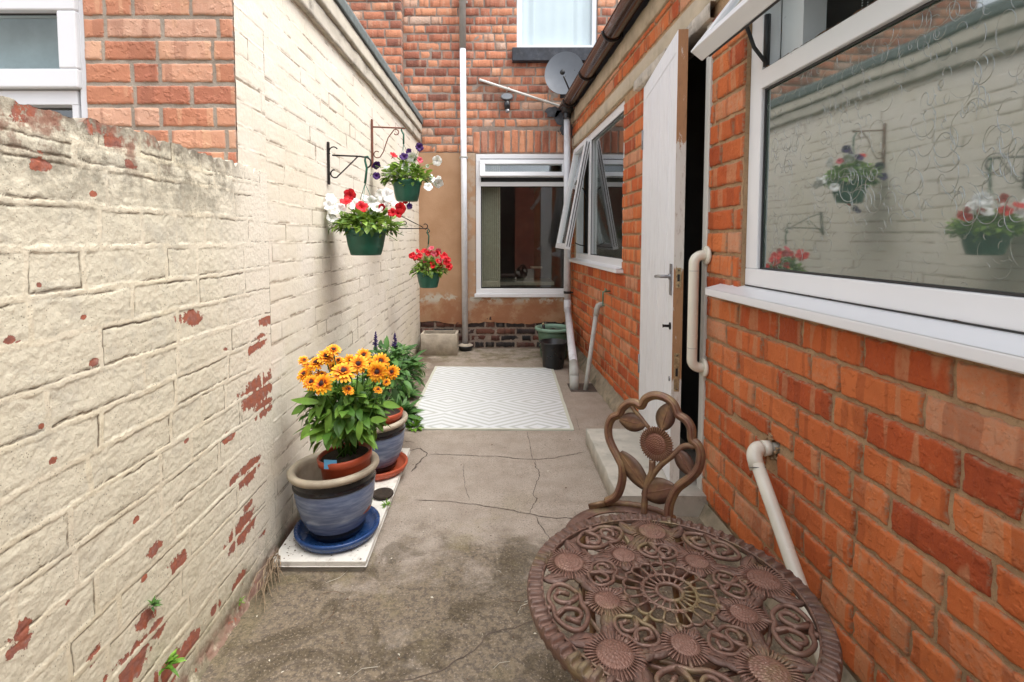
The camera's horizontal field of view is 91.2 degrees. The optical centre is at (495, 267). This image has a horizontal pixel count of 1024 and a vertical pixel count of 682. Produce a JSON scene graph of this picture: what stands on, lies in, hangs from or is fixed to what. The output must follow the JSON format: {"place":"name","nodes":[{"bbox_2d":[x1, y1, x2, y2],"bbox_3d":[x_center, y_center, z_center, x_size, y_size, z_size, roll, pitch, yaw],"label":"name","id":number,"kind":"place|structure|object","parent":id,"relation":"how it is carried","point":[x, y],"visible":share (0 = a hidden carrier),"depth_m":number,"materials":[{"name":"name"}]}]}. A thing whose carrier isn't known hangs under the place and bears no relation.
{"place":"outdoors","nodes":[
{"label":"outdoors","id":0,"kind":"place"},
{"bbox_2d":[201,348,811,681],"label":"concrete yard","id":1,"kind":"structure","parent":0,"point":[290,636],"depth_m":1.68,"materials":[{"name":"grey concrete"}]},
{"bbox_2d":[0,96,277,681],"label":"boundary wall","id":2,"kind":"structure","parent":1,"relation":"on","point":[136,445],"depth_m":1.08,"materials":[{"name":"beige paint"}]},
{"bbox_2d":[148,595,162,611],"bbox_3d":[-0.777,0.763,1.147,0.023,0.028,0.043,1,3,9],"label":"weed","id":3,"kind":"object","parent":2,"relation":"attached to","point":[154,602],"visible":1,"depth_m":1.14,"materials":[{"name":"green plant"}]},
{"bbox_2d":[159,648,185,677],"bbox_3d":[-0.754,0.928,1.179,0.045,0.039,0.069,0,3,0],"label":"weed","id":4,"kind":"object","parent":2,"relation":"attached to","point":[171,659],"visible":1,"depth_m":1.17,"materials":[{"name":"green plant"}]},
{"bbox_2d":[242,548,287,612],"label":"dead stems","id":5,"kind":"object","parent":1,"relation":"on","point":[271,565],"visible":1,"depth_m":1.65,"materials":[{"name":"beige plant"}]},
{"bbox_2d":[273,448,409,570],"bbox_3d":[-0.618,1.010,2.203,0.339,0.042,0.947,0,3,0],"label":"marble slab","id":6,"kind":"object","parent":1,"relation":"on","point":[312,561],"depth_m":1.76,"materials":[{"name":"white stone"}]},
{"bbox_2d":[294,506,379,553],"bbox_3d":[-0.600,0.985,1.903,0.312,0.038,0.312,0,3,0],"label":"saucer","id":7,"kind":"object","parent":6,"relation":"on","point":[305,540],"visible":0.47,"depth_m":1.82,"materials":[{"name":"blue ceramic"}]},
{"bbox_2d":[287,450,378,542],"bbox_3d":[-0.612,0.863,1.904,0.334,0.267,0.334,0,3,0],"label":"ceramic pot","id":8,"kind":"object","parent":7,"relation":"on","point":[331,510],"visible":0.89,"depth_m":1.79,"materials":[{"name":"blue ceramic"}]},
{"bbox_2d":[317,441,371,513],"bbox_3d":[-0.566,0.798,1.883,0.199,0.240,0.200,0,3,0],"label":"flower pot","id":9,"kind":"object","parent":8,"relation":"in","point":[330,465],"visible":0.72,"depth_m":1.82,"materials":[{"name":"ceramic"}]},
{"bbox_2d":[291,344,399,457],"bbox_3d":[-0.559,0.491,1.873,0.389,0.425,0.342,-1,3,-15],"label":"rudbeckia plant","id":10,"kind":"object","parent":9,"relation":"on","point":[353,416],"visible":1,"depth_m":1.79,"materials":[{"name":"green plant"}]},
{"bbox_2d":[373,487,393,499],"bbox_3d":[-0.490,0.982,2.173,0.092,0.014,0.091,0,3,0],"label":"pot lid","id":11,"kind":"object","parent":6,"relation":"on","point":[384,493],"visible":0.95,"depth_m":2.17,"materials":[{"name":"plastic"}]},
{"bbox_2d":[375,452,407,480],"bbox_3d":[-0.578,0.956,2.427,0.300,0.038,0.300,0,3,0],"label":"saucer","id":12,"kind":"object","parent":6,"relation":"on","point":[401,464],"visible":0.23,"depth_m":2.37,"materials":[{"name":"ceramic"}]},
{"bbox_2d":[372,410,407,473],"bbox_3d":[-0.586,0.840,2.421,0.320,0.250,0.321,0,3,0],"label":"ceramic pot","id":13,"kind":"object","parent":12,"relation":"on","point":[389,441],"visible":0.31,"depth_m":2.33,"materials":[{"name":"blue ceramic"}]},
{"bbox_2d":[382,406,402,425],"bbox_3d":[-0.548,0.793,2.408,0.204,0.218,0.204,0,3,0],"label":"flower pot","id":14,"kind":"object","parent":13,"relation":"in","point":[395,415],"visible":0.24,"depth_m":2.37,"materials":[{"name":"ceramic"}]},
{"bbox_2d":[350,331,429,408],"bbox_3d":[-0.558,0.510,2.628,0.430,0.352,0.570,0,3,0],"label":"salvia plant","id":15,"kind":"object","parent":14,"relation":"in","point":[407,364],"visible":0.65,"depth_m":2.58,"materials":[{"name":"green plant"}]},
{"bbox_2d":[387,381,424,401],"bbox_3d":[-0.659,0.875,3.605,0.299,0.184,0.269,0,3,0],"label":"weed","id":16,"kind":"object","parent":1,"relation":"on","point":[414,393],"visible":0.45,"depth_m":3.58,"materials":[{"name":"green plant"}]},
{"bbox_2d":[391,393,424,425],"bbox_3d":[-0.604,0.900,3.154,0.319,0.197,0.328,0,3,0],"label":"weed","id":17,"kind":"object","parent":1,"relation":"on","point":[411,410],"visible":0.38,"depth_m":3.16,"materials":[{"name":"green plant"}]},
{"bbox_2d":[405,416,424,431],"bbox_3d":[-0.483,0.955,3.055,0.144,0.084,0.137,2,4,30],"label":"weed","id":18,"kind":"object","parent":1,"relation":"on","point":[416,422],"visible":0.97,"depth_m":3.04,"materials":[{"name":"green plant"}]},
{"bbox_2d":[421,330,458,354],"bbox_3d":[-0.565,0.760,5.064,0.360,0.215,0.212,0,3,0],"label":"stone trough","id":19,"kind":"object","parent":1,"relation":"on","point":[439,342],"visible":0.98,"depth_m":4.96,"materials":[{"name":"stone"}]},
{"bbox_2d":[459,343,472,350],"bbox_3d":[-0.315,0.824,5.214,0.156,0.072,0.156,0,3,0],"label":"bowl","id":20,"kind":"object","parent":1,"relation":"on","point":[466,347],"visible":0.97,"depth_m":5.16,"materials":[{"name":"white ceramic"}]},
{"bbox_2d":[371,416,581,681],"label":"concrete crack","id":21,"kind":"object","parent":1,"relation":"on","point":[485,506],"visible":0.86,"depth_m":2.09,"materials":[{"name":"grey concrete"}]},
{"bbox_2d":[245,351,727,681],"bbox_3d":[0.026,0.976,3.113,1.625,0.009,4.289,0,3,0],"label":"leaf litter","id":22,"kind":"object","parent":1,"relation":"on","point":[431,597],"visible":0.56,"depth_m":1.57,"materials":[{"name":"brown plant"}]},
{"bbox_2d":[405,366,573,430],"bbox_3d":[-0.024,0.936,3.763,1.064,0.013,1.510,0,3,0],"label":"outdoor rug","id":23,"kind":"object","parent":1,"relation":"on","point":[492,398],"visible":0.98,"depth_m":3.55,"materials":[{"name":"white fabric"}]},
{"bbox_2d":[535,322,567,357],"bbox_3d":[0.560,0.704,4.867,0.370,0.352,0.370,0,3,0],"label":"plant pot","id":24,"kind":"object","parent":1,"relation":"on","point":[546,331],"visible":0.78,"depth_m":4.77,"materials":[{"name":"green plastic"}]},
{"bbox_2d":[538,338,567,369],"bbox_3d":[0.515,0.779,4.500,0.255,0.241,0.255,2,4,35],"label":"bucket","id":25,"kind":"object","parent":1,"relation":"on","point":[553,350],"visible":0.93,"depth_m":4.42,"materials":[{"name":"black plastic"}]},
{"bbox_2d":[567,383,596,391],"bbox_3d":[0.665,0.931,3.888,0.200,0.001,0.220,0,3,0],"label":"drain opening","id":26,"kind":"object","parent":1,"relation":"on","point":[591,387],"visible":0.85,"depth_m":3.86,"materials":[{"name":"grey metal"}]},
{"bbox_2d":[565,391,705,633],"bbox_3d":[0.379,0.725,1.382,0.373,0.704,0.375,1,3,18],"label":"bistro chair","id":27,"kind":"object","parent":1,"relation":"on","point":[656,444],"visible":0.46,"depth_m":1.46,"materials":[{"name":"brown metal"}]},
{"bbox_2d":[586,429,707,516],"bbox_3d":[0.704,0.976,2.448,0.403,0.102,0.740,0,3,0],"label":"door step","id":28,"kind":"object","parent":1,"relation":"on","point":[691,501],"depth_m":2.33,"materials":[{"name":"concrete"}]},
{"bbox_2d":[527,513,842,681],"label":"bistro table","id":29,"kind":"object","parent":1,"relation":"on","point":[612,651],"visible":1,"depth_m":0.92,"materials":[{"name":"metal"}]},
{"label":"ground","id":30,"kind":"structure","parent":0,"visible":0},
{"bbox_2d":[0,0,422,548],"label":"painted outbuilding","id":31,"kind":"structure","parent":30,"relation":"on","point":[281,93],"depth_m":1.87,"materials":[{"name":"beige paint"}]},
{"bbox_2d":[0,0,87,117],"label":"window","id":32,"kind":"structure","parent":31,"relation":"in","point":[43,65],"depth_m":1.56,"materials":[{"name":"white plastic"}]},
{"bbox_2d":[327,142,371,184],"bbox_3d":[-0.693,-0.493,2.376,0.209,0.200,0.016,0,3,0],"label":"bracket","id":33,"kind":"object","parent":31,"relation":"attached to","point":[328,158],"visible":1,"depth_m":2.37,"materials":[{"name":"metal"}]},
{"bbox_2d":[323,156,407,255],"bbox_3d":[-0.620,-0.293,2.365,0.370,0.471,0.345,3,4,44],"label":"hanging basket","id":34,"kind":"object","parent":33,"relation":"hanging from","point":[366,234],"visible":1,"depth_m":2.33,"materials":[{"name":"green plastic"}]},
{"bbox_2d":[371,119,405,167],"bbox_3d":[-0.687,-0.793,3.211,0.220,0.305,0.018,0,3,0],"label":"bracket","id":35,"kind":"object","parent":31,"relation":"attached to","point":[372,150],"visible":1,"depth_m":3.20,"materials":[{"name":"metal"}]},
{"bbox_2d":[370,127,443,208],"bbox_3d":[-0.548,-0.628,3.199,0.439,0.541,0.348,2,4,37],"label":"hanging basket","id":36,"kind":"object","parent":35,"relation":"hanging from","point":[406,189],"visible":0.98,"depth_m":3.17,"materials":[{"name":"green plastic"}]},
{"bbox_2d":[390,216,429,232],"bbox_3d":[-0.649,-0.337,3.787,0.297,0.170,0.016,0,3,0],"label":"bracket","id":37,"kind":"object","parent":31,"relation":"attached to","point":[411,228],"visible":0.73,"depth_m":3.79,"materials":[{"name":"metal"}]},
{"bbox_2d":[408,229,452,287],"bbox_3d":[-0.501,-0.068,3.803,0.328,0.441,0.276,-1,3,-23],"label":"hanging basket","id":38,"kind":"object","parent":37,"relation":"hanging from","point":[427,277],"visible":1,"depth_m":3.75,"materials":[{"name":"green plastic"}]},
{"bbox_2d":[269,0,619,347],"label":"terraced house","id":39,"kind":"structure","parent":30,"relation":"on","point":[515,190],"depth_m":5.19,"materials":[{"name":"brick"}]},
{"bbox_2d":[459,0,467,343],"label":"downpipe","id":40,"kind":"object","parent":39,"relation":"attached to","point":[462,48],"visible":0.99,"depth_m":5.11,"materials":[{"name":"white plastic"}]},
{"bbox_2d":[501,93,512,112],"bbox_3d":[0.110,-1.673,5.105,0.102,0.213,0.102,3,5,45],"label":"security lamp","id":41,"kind":"object","parent":39,"relation":"attached to","point":[506,97],"visible":1,"depth_m":5.08,"materials":[{"name":"black plastic"}]},
{"bbox_2d":[474,154,563,296],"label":"window","id":42,"kind":"structure","parent":39,"relation":"in","point":[487,165],"depth_m":5.25,"materials":[{"name":"white plastic"}]},
{"bbox_2d":[479,78,559,106],"bbox_3d":[0.291,-1.740,5.135,0.934,0.386,0.040,0,3,1],"label":"conduit","id":43,"kind":"object","parent":39,"relation":"attached to","point":[519,92],"visible":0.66,"depth_m":5.12,"materials":[{"name":"white plastic"}]},
{"bbox_2d":[512,0,596,62],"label":"window","id":44,"kind":"structure","parent":39,"relation":"in","point":[546,29],"depth_m":5.18,"materials":[{"name":"white glass"}]},
{"bbox_2d":[545,51,582,134],"bbox_3d":[0.691,-1.737,4.918,0.352,0.786,0.477,-1,3,-20],"label":"satellite dish","id":45,"kind":"object","parent":39,"relation":"attached to","point":[562,69],"visible":0.91,"depth_m":4.93,"materials":[{"name":"grey metal"}]},
{"bbox_2d":[555,0,1023,681],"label":"brick outbuilding","id":46,"kind":"structure","parent":30,"relation":"on","point":[837,186],"depth_m":1.32,"materials":[{"name":"brick"}]},
{"bbox_2d":[564,117,578,389],"bbox_3d":[0.682,-0.299,4.446,0.117,2.439,1.408,0,3,5],"label":"downpipe","id":47,"kind":"object","parent":46,"relation":"attached to","point":[574,372],"visible":0.94,"depth_m":5.03,"materials":[{"name":"white plastic"}]},
{"bbox_2d":[555,101,624,272],"bbox_3d":[0.759,-0.585,4.191,0.280,1.149,1.840,0,3,-2],"label":"window","id":48,"kind":"structure","parent":46,"relation":"in","point":[589,145],"depth_m":4.42,"materials":[{"name":"white plastic"}]},
{"bbox_2d":[583,302,602,389],"bbox_3d":[0.757,0.608,3.871,0.217,0.680,0.070,-2,4,-25],"label":"waste pipe","id":49,"kind":"object","parent":46,"relation":"attached to","point":[592,338],"visible":0.84,"depth_m":3.85,"materials":[{"name":"white plastic"}]},
{"bbox_2d":[602,288,609,306],"bbox_3d":[0.793,0.217,3.636,0.071,0.129,0.046,-2,4,-29],"label":"garden tap","id":50,"kind":"object","parent":46,"relation":"attached to","point":[605,290],"visible":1,"depth_m":3.63,"materials":[{"name":"brown metal"}]},
{"bbox_2d":[638,29,688,483],"bbox_3d":[0.789,-0.044,2.521,0.099,1.923,0.815,0,3,7],"label":"door","id":51,"kind":"structure","parent":46,"relation":"in","point":[663,142],"depth_m":2.30,"materials":[{"name":"white paint"}]},
{"bbox_2d":[687,246,711,376],"bbox_3d":[0.831,0.183,2.073,0.076,0.545,0.078,0,3,0],"label":"grab rail","id":52,"kind":"object","parent":46,"relation":"attached to","point":[704,255],"visible":1,"depth_m":2.06,"materials":[{"name":"beige plastic"}]},
{"bbox_2d":[746,440,819,663],"bbox_3d":[0.873,0.827,1.428,0.144,0.514,0.454,0,3,0],"label":"waste pipe","id":53,"kind":"object","parent":46,"relation":"attached to","point":[757,451],"visible":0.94,"depth_m":1.49,"materials":[{"name":"beige plastic"}]},
{"bbox_2d":[691,0,1023,373],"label":"window","id":54,"kind":"structure","parent":46,"relation":"in","point":[885,201],"depth_m":1.17,"materials":[{"name":"white plastic"}]}
]}

